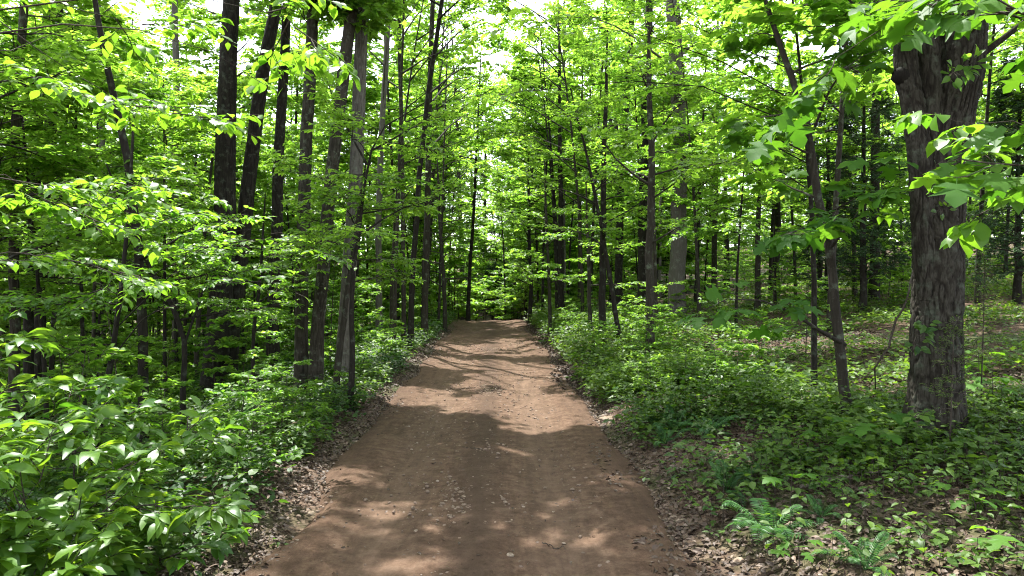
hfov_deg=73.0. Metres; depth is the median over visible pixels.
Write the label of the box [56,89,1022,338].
woods
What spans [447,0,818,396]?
layered maple
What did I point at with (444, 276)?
understory tree
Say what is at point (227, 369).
sapling
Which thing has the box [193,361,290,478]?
sapling
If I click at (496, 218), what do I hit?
understory tree
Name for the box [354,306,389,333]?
sapling
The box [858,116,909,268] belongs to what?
understory tree
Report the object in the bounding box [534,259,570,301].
sapling
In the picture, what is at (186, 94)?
understory tree
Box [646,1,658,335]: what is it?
forest tree
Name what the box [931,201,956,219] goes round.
creeper vine
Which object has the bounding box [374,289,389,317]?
sapling
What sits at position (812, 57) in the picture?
understory tree
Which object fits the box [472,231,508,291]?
understory tree
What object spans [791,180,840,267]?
understory tree
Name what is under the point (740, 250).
understory tree
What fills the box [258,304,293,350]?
sapling
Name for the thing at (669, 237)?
understory tree
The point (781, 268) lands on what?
sapling
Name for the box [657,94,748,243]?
understory tree
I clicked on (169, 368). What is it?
sapling
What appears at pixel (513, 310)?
sapling
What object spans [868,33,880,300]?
forest tree
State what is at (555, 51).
forest tree
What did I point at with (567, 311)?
sapling
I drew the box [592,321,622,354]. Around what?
sapling
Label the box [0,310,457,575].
verge weeds
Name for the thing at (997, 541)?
seedling
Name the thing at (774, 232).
understory tree
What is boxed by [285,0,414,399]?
forest tree
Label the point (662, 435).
fern
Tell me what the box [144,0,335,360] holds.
forest tree
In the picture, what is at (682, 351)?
sapling
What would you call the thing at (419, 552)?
road litter
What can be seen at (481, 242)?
understory tree
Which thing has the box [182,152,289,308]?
understory tree
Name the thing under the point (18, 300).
layered maple
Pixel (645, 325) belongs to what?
sapling
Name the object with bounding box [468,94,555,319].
understory tree
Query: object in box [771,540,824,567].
seedling
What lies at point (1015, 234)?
cedar tree
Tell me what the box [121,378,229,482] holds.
sapling
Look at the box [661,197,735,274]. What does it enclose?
understory tree
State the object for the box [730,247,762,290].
sapling
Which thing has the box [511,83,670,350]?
understory tree
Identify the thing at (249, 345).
sapling
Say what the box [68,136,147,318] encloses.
understory tree
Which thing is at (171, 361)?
sapling
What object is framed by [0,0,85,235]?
understory tree
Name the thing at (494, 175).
understory tree
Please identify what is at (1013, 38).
understory tree
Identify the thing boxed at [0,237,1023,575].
ground
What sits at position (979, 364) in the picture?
seedling
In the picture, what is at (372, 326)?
sapling
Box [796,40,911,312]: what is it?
cedar tree
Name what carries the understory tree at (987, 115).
on the ground
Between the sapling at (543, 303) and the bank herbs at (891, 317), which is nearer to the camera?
the bank herbs at (891, 317)
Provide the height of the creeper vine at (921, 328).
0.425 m
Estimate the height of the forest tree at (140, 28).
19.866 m
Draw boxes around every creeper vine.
[901,407,935,433]
[904,320,941,359]
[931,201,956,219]
[934,155,958,168]
[940,45,996,90]
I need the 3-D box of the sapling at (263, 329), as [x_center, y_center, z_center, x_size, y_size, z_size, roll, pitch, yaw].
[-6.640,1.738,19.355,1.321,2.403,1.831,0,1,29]
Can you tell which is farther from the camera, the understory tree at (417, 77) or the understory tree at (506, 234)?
the understory tree at (506, 234)
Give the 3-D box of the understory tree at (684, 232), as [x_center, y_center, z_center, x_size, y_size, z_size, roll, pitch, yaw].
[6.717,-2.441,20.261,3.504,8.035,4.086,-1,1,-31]
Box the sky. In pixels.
[2,0,1023,254]
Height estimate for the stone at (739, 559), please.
0.068 m
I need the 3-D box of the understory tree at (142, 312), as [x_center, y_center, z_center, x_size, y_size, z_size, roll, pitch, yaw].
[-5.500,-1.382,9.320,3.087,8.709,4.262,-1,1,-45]
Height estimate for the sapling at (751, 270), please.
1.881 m
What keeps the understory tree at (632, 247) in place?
on the ground
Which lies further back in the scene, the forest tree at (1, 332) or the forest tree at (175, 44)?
the forest tree at (1, 332)
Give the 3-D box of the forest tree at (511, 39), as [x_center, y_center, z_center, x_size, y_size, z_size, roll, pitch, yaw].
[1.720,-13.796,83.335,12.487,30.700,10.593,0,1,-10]
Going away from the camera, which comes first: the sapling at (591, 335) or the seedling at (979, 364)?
the seedling at (979, 364)
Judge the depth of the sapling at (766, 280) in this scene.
27.90 m
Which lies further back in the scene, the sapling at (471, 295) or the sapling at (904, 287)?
the sapling at (471, 295)
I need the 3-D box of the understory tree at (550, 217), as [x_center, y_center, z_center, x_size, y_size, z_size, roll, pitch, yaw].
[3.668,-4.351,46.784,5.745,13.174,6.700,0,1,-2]
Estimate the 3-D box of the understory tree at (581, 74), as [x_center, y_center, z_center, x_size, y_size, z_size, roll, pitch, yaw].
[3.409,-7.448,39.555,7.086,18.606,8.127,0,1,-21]
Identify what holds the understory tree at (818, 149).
on the ground
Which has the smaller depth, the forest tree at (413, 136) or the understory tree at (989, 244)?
the understory tree at (989, 244)
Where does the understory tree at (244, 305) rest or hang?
on the ground
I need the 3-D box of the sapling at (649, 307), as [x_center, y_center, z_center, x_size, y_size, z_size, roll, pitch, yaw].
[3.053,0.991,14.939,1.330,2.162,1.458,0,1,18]
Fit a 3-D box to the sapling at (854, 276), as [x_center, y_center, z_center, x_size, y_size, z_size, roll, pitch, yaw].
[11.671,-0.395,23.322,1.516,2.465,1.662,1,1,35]
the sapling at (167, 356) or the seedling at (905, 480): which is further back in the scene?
the sapling at (167, 356)
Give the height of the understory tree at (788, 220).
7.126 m
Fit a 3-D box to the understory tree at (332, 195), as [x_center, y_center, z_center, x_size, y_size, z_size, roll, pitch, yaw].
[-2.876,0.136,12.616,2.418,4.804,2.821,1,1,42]
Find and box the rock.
[599,416,613,420]
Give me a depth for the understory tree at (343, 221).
39.08 m
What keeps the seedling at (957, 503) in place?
on the ground
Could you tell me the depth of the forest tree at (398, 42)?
22.88 m
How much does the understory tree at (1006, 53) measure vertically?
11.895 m
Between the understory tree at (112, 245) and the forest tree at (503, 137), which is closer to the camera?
the understory tree at (112, 245)
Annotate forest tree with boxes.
[0,0,146,445]
[0,3,137,417]
[0,114,64,361]
[4,13,44,342]
[22,10,50,420]
[30,5,106,375]
[93,24,164,334]
[127,5,248,360]
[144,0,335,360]
[171,0,213,371]
[184,69,244,237]
[198,0,239,398]
[229,0,281,396]
[237,42,328,295]
[242,0,384,397]
[246,80,328,268]
[261,1,337,389]
[283,0,411,387]
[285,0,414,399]
[286,76,388,239]
[295,93,366,249]
[301,0,477,347]
[318,0,472,335]
[344,0,404,348]
[348,60,423,317]
[366,57,427,161]
[369,0,493,329]
[373,66,467,240]
[376,41,489,314]
[380,16,468,173]
[387,0,517,341]
[390,45,473,185]
[394,23,520,320]
[404,0,511,319]
[405,92,502,294]
[407,0,528,349]
[409,55,492,266]
[414,57,478,208]
[439,71,512,300]
[445,57,510,302]
[468,64,541,235]
[478,0,603,302]
[479,38,557,191]
[527,61,599,126]
[543,0,694,313]
[543,7,618,291]
[544,0,665,271]
[549,0,586,310]
[551,0,668,205]
[559,0,782,322]
[567,64,638,296]
[579,65,655,304]
[586,76,667,283]
[606,0,720,317]
[608,6,721,298]
[625,68,686,191]
[635,48,721,177]
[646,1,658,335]
[668,1,762,288]
[684,5,792,301]
[685,0,858,295]
[858,54,900,261]
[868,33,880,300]
[971,0,1021,246]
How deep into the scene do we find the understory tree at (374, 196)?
37.57 m
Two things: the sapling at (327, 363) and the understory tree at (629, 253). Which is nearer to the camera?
the sapling at (327, 363)
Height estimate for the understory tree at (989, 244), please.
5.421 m
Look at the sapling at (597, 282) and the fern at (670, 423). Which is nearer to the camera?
the fern at (670, 423)
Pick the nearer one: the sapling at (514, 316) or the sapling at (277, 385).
the sapling at (277, 385)
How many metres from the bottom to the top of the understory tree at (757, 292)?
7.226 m
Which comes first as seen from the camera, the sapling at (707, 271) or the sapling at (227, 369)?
the sapling at (227, 369)
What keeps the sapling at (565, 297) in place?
on the ground
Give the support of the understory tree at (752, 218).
on the ground
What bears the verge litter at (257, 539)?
on the ground
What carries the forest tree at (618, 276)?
on the ground
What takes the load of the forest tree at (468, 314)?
on the ground
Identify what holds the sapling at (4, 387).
on the ground
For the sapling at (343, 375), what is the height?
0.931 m
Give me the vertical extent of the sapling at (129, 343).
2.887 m
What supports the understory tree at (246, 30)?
on the ground
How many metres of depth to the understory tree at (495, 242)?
56.18 m
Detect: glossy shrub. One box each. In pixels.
[0,328,260,575]
[0,395,254,575]
[0,411,134,575]
[17,508,154,575]
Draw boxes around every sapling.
[0,390,26,428]
[2,368,22,407]
[3,330,151,488]
[14,326,153,489]
[20,352,67,369]
[20,366,92,416]
[20,386,78,416]
[47,346,86,400]
[47,351,79,371]
[49,343,135,407]
[54,346,104,403]
[57,296,206,428]
[101,354,137,377]
[113,327,178,390]
[116,352,137,373]
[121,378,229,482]
[134,338,169,384]
[148,323,207,413]
[149,363,181,403]
[149,368,172,387]
[154,343,181,369]
[167,348,188,376]
[170,314,246,397]
[180,294,206,359]
[180,327,203,358]
[181,369,303,489]
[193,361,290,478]
[195,302,265,347]
[200,406,267,455]
[214,313,281,382]
[219,347,300,455]
[238,310,293,381]
[239,323,283,364]
[239,335,264,353]
[243,359,323,451]
[246,308,294,366]
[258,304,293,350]
[264,382,297,420]
[280,307,293,350]
[280,377,335,419]
[287,250,383,378]
[308,300,339,367]
[308,316,336,346]
[310,396,335,416]
[322,367,369,398]
[324,334,373,372]
[326,293,339,334]
[336,291,383,338]
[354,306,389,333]
[355,324,368,342]
[355,329,376,348]
[358,295,375,323]
[359,293,375,322]
[360,313,404,357]
[363,312,398,333]
[372,320,405,346]
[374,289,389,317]
[375,222,453,315]
[375,298,396,324]
[376,331,407,352]
[382,287,418,326]
[396,294,422,333]
[399,292,420,321]
[406,281,437,310]
[406,285,440,319]
[415,241,462,314]
[416,268,449,311]
[417,199,499,318]
[418,284,447,317]
[430,257,478,318]
[434,283,476,312]
[434,283,483,319]
[435,284,465,316]
[441,277,471,318]
[444,229,497,319]
[446,294,473,315]
[453,266,473,316]
[453,272,484,313]
[458,278,503,320]
[462,260,513,319]
[464,283,517,319]
[471,283,509,316]
[483,221,550,295]
[484,238,551,318]
[485,270,516,311]
[486,289,519,320]
[492,255,528,319]
[495,285,528,314]
[496,276,535,319]
[496,279,535,314]
[512,264,546,308]
[517,225,585,295]
[524,258,554,303]
[533,256,586,292]
[533,262,583,297]
[533,270,575,299]
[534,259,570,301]
[535,294,554,309]
[537,229,594,295]
[546,282,571,308]
[549,298,579,335]
[557,293,578,305]
[560,313,577,336]
[566,252,586,300]
[567,292,595,309]
[570,319,618,364]
[572,299,597,319]
[574,284,597,310]
[577,235,632,304]
[583,210,637,289]
[585,271,613,296]
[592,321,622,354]
[593,283,608,300]
[606,300,629,322]
[612,267,637,294]
[613,292,658,347]
[616,290,636,308]
[617,296,643,337]
[621,284,683,351]
[621,351,673,388]
[623,303,673,358]
[625,312,644,335]
[628,338,659,361]
[637,362,670,399]
[638,284,667,314]
[654,316,686,345]
[655,323,671,349]
[660,307,688,326]
[662,285,692,307]
[665,333,711,386]
[669,289,690,317]
[674,0,933,413]
[674,333,706,357]
[685,333,742,400]
[686,279,713,308]
[689,248,721,286]
[689,321,769,392]
[689,324,751,378]
[692,250,725,284]
[698,266,753,332]
[709,239,743,287]
[720,261,746,293]
[726,251,754,280]
[727,309,796,373]
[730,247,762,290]
[741,0,1023,207]
[742,272,779,295]
[745,262,766,280]
[750,249,798,311]
[761,266,784,289]
[767,223,802,278]
[767,274,804,300]
[771,265,844,359]
[783,247,816,288]
[784,248,817,285]
[807,279,847,311]
[837,241,881,301]
[838,245,885,286]
[867,238,911,305]
[880,265,910,295]
[894,110,1023,257]
[897,240,911,270]
[902,206,999,265]
[973,222,1003,271]
[981,244,1013,266]
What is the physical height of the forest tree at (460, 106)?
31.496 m
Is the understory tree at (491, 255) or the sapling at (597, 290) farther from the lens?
the understory tree at (491, 255)
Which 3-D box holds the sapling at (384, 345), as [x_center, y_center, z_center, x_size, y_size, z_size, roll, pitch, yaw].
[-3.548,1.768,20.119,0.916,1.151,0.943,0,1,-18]
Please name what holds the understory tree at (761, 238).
on the ground
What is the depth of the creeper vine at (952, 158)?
7.12 m
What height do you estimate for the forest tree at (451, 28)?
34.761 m
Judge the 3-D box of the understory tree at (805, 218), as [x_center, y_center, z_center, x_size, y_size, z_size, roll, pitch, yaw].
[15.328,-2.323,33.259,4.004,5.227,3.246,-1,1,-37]
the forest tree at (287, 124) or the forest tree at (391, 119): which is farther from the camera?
the forest tree at (391, 119)
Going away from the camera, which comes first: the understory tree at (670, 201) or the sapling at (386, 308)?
the sapling at (386, 308)
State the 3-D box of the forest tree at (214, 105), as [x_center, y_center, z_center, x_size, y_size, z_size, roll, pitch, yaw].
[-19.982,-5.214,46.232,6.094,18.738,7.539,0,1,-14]
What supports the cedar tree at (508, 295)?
on the ground
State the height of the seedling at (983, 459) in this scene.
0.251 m
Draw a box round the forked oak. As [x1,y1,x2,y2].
[691,0,1023,444]
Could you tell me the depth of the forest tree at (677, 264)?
24.70 m
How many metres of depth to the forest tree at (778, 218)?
31.80 m
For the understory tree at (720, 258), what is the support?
on the ground
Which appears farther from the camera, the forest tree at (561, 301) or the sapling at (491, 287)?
the sapling at (491, 287)
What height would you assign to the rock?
0.132 m
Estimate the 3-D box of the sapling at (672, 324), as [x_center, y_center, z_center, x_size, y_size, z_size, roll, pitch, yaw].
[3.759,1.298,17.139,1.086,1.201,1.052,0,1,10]
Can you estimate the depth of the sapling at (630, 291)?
28.20 m
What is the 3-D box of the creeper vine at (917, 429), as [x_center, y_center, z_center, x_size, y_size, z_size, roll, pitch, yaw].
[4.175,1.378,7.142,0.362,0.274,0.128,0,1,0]
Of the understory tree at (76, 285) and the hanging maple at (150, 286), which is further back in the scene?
the understory tree at (76, 285)
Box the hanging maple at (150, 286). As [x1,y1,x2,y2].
[0,0,360,315]
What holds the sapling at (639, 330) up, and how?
on the ground
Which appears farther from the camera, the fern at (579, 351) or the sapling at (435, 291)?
the sapling at (435, 291)
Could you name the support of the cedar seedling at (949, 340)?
on the ground
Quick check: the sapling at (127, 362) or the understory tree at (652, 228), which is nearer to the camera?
the understory tree at (652, 228)
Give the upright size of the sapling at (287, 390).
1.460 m
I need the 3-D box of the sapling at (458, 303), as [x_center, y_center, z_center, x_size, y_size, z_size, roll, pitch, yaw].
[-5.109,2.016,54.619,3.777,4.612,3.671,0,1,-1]
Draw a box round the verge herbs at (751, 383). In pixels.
[523,300,966,506]
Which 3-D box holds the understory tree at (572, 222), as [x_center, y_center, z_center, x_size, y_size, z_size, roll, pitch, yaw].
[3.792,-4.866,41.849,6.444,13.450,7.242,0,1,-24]
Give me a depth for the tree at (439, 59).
24.79 m
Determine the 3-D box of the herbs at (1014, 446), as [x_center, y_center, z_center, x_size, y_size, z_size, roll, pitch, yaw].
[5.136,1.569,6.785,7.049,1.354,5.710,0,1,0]
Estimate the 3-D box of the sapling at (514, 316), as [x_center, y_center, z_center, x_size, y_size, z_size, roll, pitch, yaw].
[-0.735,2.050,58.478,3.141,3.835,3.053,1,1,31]
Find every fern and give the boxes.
[564,344,586,357]
[604,385,648,399]
[626,401,645,411]
[630,407,680,426]
[652,405,695,430]
[652,426,680,448]
[673,414,739,441]
[676,396,712,416]
[701,459,749,511]
[721,498,817,543]
[734,465,757,492]
[787,443,822,464]
[793,494,841,526]
[806,531,898,575]
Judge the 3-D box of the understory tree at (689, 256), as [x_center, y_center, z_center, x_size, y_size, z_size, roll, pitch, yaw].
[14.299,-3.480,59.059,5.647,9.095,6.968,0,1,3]
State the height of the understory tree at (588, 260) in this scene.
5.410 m
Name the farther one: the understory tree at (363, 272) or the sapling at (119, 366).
the understory tree at (363, 272)
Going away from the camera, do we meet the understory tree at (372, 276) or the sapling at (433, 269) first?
the sapling at (433, 269)
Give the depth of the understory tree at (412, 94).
40.22 m
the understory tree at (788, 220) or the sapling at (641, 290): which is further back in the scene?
the understory tree at (788, 220)
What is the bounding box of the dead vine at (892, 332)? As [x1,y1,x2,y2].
[873,272,912,396]
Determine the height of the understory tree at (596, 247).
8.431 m
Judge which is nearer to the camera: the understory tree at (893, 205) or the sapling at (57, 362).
the sapling at (57, 362)
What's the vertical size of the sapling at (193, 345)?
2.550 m
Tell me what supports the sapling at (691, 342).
on the ground
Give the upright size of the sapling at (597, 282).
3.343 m
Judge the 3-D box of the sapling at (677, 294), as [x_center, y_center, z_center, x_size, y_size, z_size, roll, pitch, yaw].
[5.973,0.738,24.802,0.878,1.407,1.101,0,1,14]
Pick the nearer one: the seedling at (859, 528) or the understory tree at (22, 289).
the seedling at (859, 528)
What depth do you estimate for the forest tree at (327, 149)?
47.59 m
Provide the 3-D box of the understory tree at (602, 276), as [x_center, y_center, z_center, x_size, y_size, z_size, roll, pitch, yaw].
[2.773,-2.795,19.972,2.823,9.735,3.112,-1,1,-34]
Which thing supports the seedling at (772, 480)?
on the ground
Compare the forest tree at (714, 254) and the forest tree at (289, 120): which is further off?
the forest tree at (289, 120)
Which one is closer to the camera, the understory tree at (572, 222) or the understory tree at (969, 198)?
the understory tree at (969, 198)
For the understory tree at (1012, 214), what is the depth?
39.26 m
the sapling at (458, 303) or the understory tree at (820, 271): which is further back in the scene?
the sapling at (458, 303)
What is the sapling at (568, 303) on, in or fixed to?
on the ground
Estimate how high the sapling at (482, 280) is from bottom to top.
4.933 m
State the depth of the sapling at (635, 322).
19.86 m
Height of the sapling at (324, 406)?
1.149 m
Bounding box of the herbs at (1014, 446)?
[642,376,1023,575]
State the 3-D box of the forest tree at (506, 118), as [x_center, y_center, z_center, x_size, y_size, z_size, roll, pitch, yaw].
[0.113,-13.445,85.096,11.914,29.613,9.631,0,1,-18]
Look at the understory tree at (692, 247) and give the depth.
46.87 m
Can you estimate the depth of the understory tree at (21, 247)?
25.80 m
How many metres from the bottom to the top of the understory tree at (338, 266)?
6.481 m
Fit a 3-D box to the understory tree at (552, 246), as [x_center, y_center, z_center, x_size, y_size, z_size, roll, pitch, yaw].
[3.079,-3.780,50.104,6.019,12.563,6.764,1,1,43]
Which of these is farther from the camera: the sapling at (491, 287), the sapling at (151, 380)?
the sapling at (491, 287)
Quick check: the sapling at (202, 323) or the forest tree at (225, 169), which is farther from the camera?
the sapling at (202, 323)
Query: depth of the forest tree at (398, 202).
20.92 m
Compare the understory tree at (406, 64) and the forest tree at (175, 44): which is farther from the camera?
the understory tree at (406, 64)
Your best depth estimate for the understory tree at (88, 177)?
23.89 m
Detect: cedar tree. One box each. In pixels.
[473,261,520,319]
[490,268,527,319]
[776,84,880,299]
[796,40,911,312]
[965,57,1023,303]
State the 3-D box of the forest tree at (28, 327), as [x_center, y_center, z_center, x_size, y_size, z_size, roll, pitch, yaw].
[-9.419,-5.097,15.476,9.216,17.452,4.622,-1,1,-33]
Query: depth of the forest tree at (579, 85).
80.71 m
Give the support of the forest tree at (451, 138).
on the ground
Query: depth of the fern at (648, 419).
9.87 m
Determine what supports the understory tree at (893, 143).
on the ground
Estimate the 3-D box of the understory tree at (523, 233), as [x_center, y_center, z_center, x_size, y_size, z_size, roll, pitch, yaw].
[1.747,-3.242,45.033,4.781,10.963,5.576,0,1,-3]
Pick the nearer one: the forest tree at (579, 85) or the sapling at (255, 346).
the sapling at (255, 346)
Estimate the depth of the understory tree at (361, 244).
50.73 m
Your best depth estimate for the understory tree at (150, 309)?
39.17 m
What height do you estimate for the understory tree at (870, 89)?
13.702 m
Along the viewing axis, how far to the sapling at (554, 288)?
44.92 m
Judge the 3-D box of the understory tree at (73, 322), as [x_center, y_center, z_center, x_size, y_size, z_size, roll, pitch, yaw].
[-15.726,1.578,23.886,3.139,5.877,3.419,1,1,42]
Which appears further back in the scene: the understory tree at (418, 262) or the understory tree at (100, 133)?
the understory tree at (418, 262)
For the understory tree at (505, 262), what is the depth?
68.80 m
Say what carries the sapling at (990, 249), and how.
on the ground
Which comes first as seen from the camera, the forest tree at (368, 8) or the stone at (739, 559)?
the stone at (739, 559)
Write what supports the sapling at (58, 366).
on the ground
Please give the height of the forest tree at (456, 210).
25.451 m
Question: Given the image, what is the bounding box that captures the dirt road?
[239,320,706,575]
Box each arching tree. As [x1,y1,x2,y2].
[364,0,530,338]
[385,39,504,316]
[406,60,510,312]
[447,94,507,311]
[461,0,633,314]
[470,98,513,320]
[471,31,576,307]
[482,65,538,309]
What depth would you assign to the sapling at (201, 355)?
28.30 m
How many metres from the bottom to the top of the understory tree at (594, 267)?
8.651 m
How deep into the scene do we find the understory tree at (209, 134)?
35.11 m
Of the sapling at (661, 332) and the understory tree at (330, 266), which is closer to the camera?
the sapling at (661, 332)
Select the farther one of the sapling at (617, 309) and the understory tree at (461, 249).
the understory tree at (461, 249)
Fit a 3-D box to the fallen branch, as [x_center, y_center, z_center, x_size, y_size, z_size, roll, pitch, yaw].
[3.340,1.801,6.685,1.197,0.218,0.138,0,1,-13]
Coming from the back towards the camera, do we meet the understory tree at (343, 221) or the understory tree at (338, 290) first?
the understory tree at (343, 221)
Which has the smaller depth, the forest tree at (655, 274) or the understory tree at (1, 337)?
the forest tree at (655, 274)
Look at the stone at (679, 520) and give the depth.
6.63 m
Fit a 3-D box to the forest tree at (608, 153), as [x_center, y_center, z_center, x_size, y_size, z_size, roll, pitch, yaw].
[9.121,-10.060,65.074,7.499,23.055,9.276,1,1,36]
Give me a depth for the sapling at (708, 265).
40.87 m
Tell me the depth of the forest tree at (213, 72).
35.98 m
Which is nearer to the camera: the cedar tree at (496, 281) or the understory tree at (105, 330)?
the understory tree at (105, 330)
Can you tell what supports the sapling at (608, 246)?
on the ground
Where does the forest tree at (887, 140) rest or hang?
on the ground
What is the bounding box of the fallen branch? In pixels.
[799,459,905,487]
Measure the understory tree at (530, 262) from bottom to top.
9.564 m
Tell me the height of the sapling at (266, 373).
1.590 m
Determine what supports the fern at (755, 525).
on the ground
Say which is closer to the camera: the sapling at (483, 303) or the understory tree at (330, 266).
the understory tree at (330, 266)
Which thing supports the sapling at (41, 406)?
on the ground
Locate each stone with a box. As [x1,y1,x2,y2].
[676,518,685,522]
[733,557,744,564]
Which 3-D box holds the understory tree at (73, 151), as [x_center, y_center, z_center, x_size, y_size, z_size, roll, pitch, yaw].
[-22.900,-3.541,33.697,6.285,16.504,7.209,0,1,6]
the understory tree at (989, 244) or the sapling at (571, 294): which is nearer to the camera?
the understory tree at (989, 244)
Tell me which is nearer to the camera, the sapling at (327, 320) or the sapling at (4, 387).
the sapling at (4, 387)
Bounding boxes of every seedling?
[269,538,287,546]
[667,463,681,474]
[702,528,723,536]
[762,471,830,505]
[765,535,793,549]
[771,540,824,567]
[800,429,865,453]
[830,411,917,444]
[840,516,885,536]
[881,471,918,492]
[891,528,948,553]
[917,315,981,453]
[933,483,1023,519]
[952,552,993,569]
[964,251,1006,400]
[965,344,1004,391]
[965,371,1019,403]
[965,451,1016,469]
[967,525,1023,557]
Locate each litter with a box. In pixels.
[119,329,456,575]
[289,344,659,575]
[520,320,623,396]
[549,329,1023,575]
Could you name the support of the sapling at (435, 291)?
on the ground
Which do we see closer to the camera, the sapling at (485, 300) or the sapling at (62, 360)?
the sapling at (62, 360)
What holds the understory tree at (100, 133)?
on the ground
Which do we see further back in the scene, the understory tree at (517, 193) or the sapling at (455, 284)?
the sapling at (455, 284)
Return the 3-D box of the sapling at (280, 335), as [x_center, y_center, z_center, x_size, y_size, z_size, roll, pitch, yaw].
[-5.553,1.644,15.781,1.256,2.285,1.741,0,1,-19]
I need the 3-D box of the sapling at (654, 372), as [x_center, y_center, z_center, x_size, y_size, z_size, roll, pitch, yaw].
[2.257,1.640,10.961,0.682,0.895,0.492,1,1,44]
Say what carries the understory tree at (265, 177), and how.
on the ground
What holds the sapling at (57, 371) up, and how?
on the ground
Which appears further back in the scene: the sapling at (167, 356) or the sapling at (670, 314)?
the sapling at (167, 356)
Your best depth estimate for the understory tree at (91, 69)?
10.10 m
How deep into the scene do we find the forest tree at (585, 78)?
57.96 m
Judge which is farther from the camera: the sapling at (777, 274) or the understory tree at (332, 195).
the sapling at (777, 274)
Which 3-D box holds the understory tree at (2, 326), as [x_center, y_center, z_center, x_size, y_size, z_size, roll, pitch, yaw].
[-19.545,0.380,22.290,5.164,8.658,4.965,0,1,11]
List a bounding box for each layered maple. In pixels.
[0,116,365,464]
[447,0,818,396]
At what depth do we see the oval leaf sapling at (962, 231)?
4.53 m
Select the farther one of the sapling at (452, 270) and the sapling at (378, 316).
the sapling at (452, 270)
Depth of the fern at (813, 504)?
5.88 m
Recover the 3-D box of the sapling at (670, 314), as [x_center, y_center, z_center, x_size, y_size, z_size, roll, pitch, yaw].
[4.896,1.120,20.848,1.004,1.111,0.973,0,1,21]
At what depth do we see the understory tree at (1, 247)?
21.30 m
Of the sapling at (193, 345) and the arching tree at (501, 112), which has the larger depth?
the arching tree at (501, 112)
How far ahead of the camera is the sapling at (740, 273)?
32.17 m
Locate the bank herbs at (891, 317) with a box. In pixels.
[540,253,1023,481]
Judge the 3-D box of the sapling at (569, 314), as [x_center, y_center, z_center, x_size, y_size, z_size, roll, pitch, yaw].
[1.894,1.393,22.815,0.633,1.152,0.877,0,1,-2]
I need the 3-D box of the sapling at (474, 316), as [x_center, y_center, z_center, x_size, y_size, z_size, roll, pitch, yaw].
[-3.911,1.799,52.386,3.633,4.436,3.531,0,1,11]
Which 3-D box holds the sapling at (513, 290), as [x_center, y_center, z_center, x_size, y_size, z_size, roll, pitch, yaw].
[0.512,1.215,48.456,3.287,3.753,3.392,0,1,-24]
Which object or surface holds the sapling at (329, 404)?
on the ground
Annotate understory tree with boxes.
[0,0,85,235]
[0,0,99,320]
[0,0,158,421]
[0,0,275,448]
[0,5,78,280]
[0,13,231,264]
[0,17,186,405]
[0,27,162,441]
[0,49,93,271]
[0,55,107,249]
[0,130,74,292]
[0,151,304,450]
[0,204,23,311]
[0,249,50,334]
[0,249,53,321]
[0,257,106,383]
[0,269,79,361]
[0,321,22,330]
[1,1,114,205]
[4,48,191,396]
[14,7,167,338]
[21,203,118,364]
[46,186,191,376]
[46,240,162,356]
[49,65,216,387]
[57,1,206,376]
[58,206,171,370]
[59,59,271,392]
[66,267,137,360]
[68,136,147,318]
[107,197,197,346]
[122,185,168,336]
[127,126,208,339]
[133,66,286,378]
[137,0,340,241]
[140,63,240,335]
[148,130,214,354]
[156,181,265,335]
[176,124,310,358]
[178,193,328,391]
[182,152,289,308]
[194,200,293,359]
[195,0,380,341]
[203,215,293,367]
[236,122,343,323]
[238,38,349,193]
[246,225,293,329]
[250,180,391,341]
[255,41,413,335]
[260,46,497,410]
[268,205,341,324]
[274,163,436,405]
[294,223,345,315]
[308,187,368,314]
[310,248,374,315]
[311,112,414,334]
[315,91,434,327]
[334,157,391,320]
[336,0,477,318]
[358,214,410,316]
[358,241,409,307]
[362,132,449,319]
[363,248,406,312]
[364,74,489,242]
[364,153,452,290]
[367,149,517,332]
[369,0,506,315]
[384,126,477,264]
[388,153,482,310]
[443,210,502,319]
[452,178,520,315]
[452,241,502,320]
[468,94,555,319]
[471,35,576,318]
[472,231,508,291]
[473,148,544,299]
[480,7,638,294]
[480,64,599,310]
[483,147,579,323]
[483,182,525,274]
[489,245,516,290]
[493,160,594,335]
[494,202,534,274]
[503,152,575,313]
[504,0,639,305]
[504,96,594,257]
[506,90,585,306]
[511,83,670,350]
[520,92,614,294]
[521,149,595,257]
[522,214,598,302]
[527,130,607,249]
[540,0,670,308]
[550,0,752,351]
[551,27,666,346]
[565,19,729,222]
[565,181,686,331]
[566,217,613,292]
[569,205,627,292]
[577,171,626,270]
[584,187,637,298]
[600,193,670,288]
[606,189,669,273]
[613,226,637,293]
[624,116,704,291]
[625,198,700,295]
[633,177,703,274]
[638,16,760,316]
[655,24,763,307]
[655,120,708,285]
[656,185,696,297]
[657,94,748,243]
[657,186,704,263]
[657,197,710,292]
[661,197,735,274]
[663,109,752,285]
[666,64,821,323]
[670,139,737,282]
[685,118,782,312]
[685,172,747,296]
[692,183,751,269]
[701,210,751,284]
[717,218,754,277]
[722,235,754,278]
[724,93,825,295]
[725,97,830,304]
[735,166,768,272]
[738,0,895,331]
[740,46,836,301]
[744,223,770,274]
[746,179,804,262]
[747,177,802,274]
[749,142,804,240]
[760,165,800,239]
[766,214,804,275]
[773,89,905,233]
[777,0,906,300]
[781,143,846,273]
[790,137,866,303]
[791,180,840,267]
[797,190,866,276]
[804,61,909,253]
[831,140,910,272]
[845,87,908,228]
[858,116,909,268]
[858,132,908,262]
[860,81,910,280]
[880,81,994,218]
[892,71,1023,267]
[904,0,1023,274]
[969,194,1004,258]
[972,160,1023,253]
[973,0,1023,302]
[975,31,1023,162]
[980,2,1023,125]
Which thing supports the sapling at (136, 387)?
on the ground

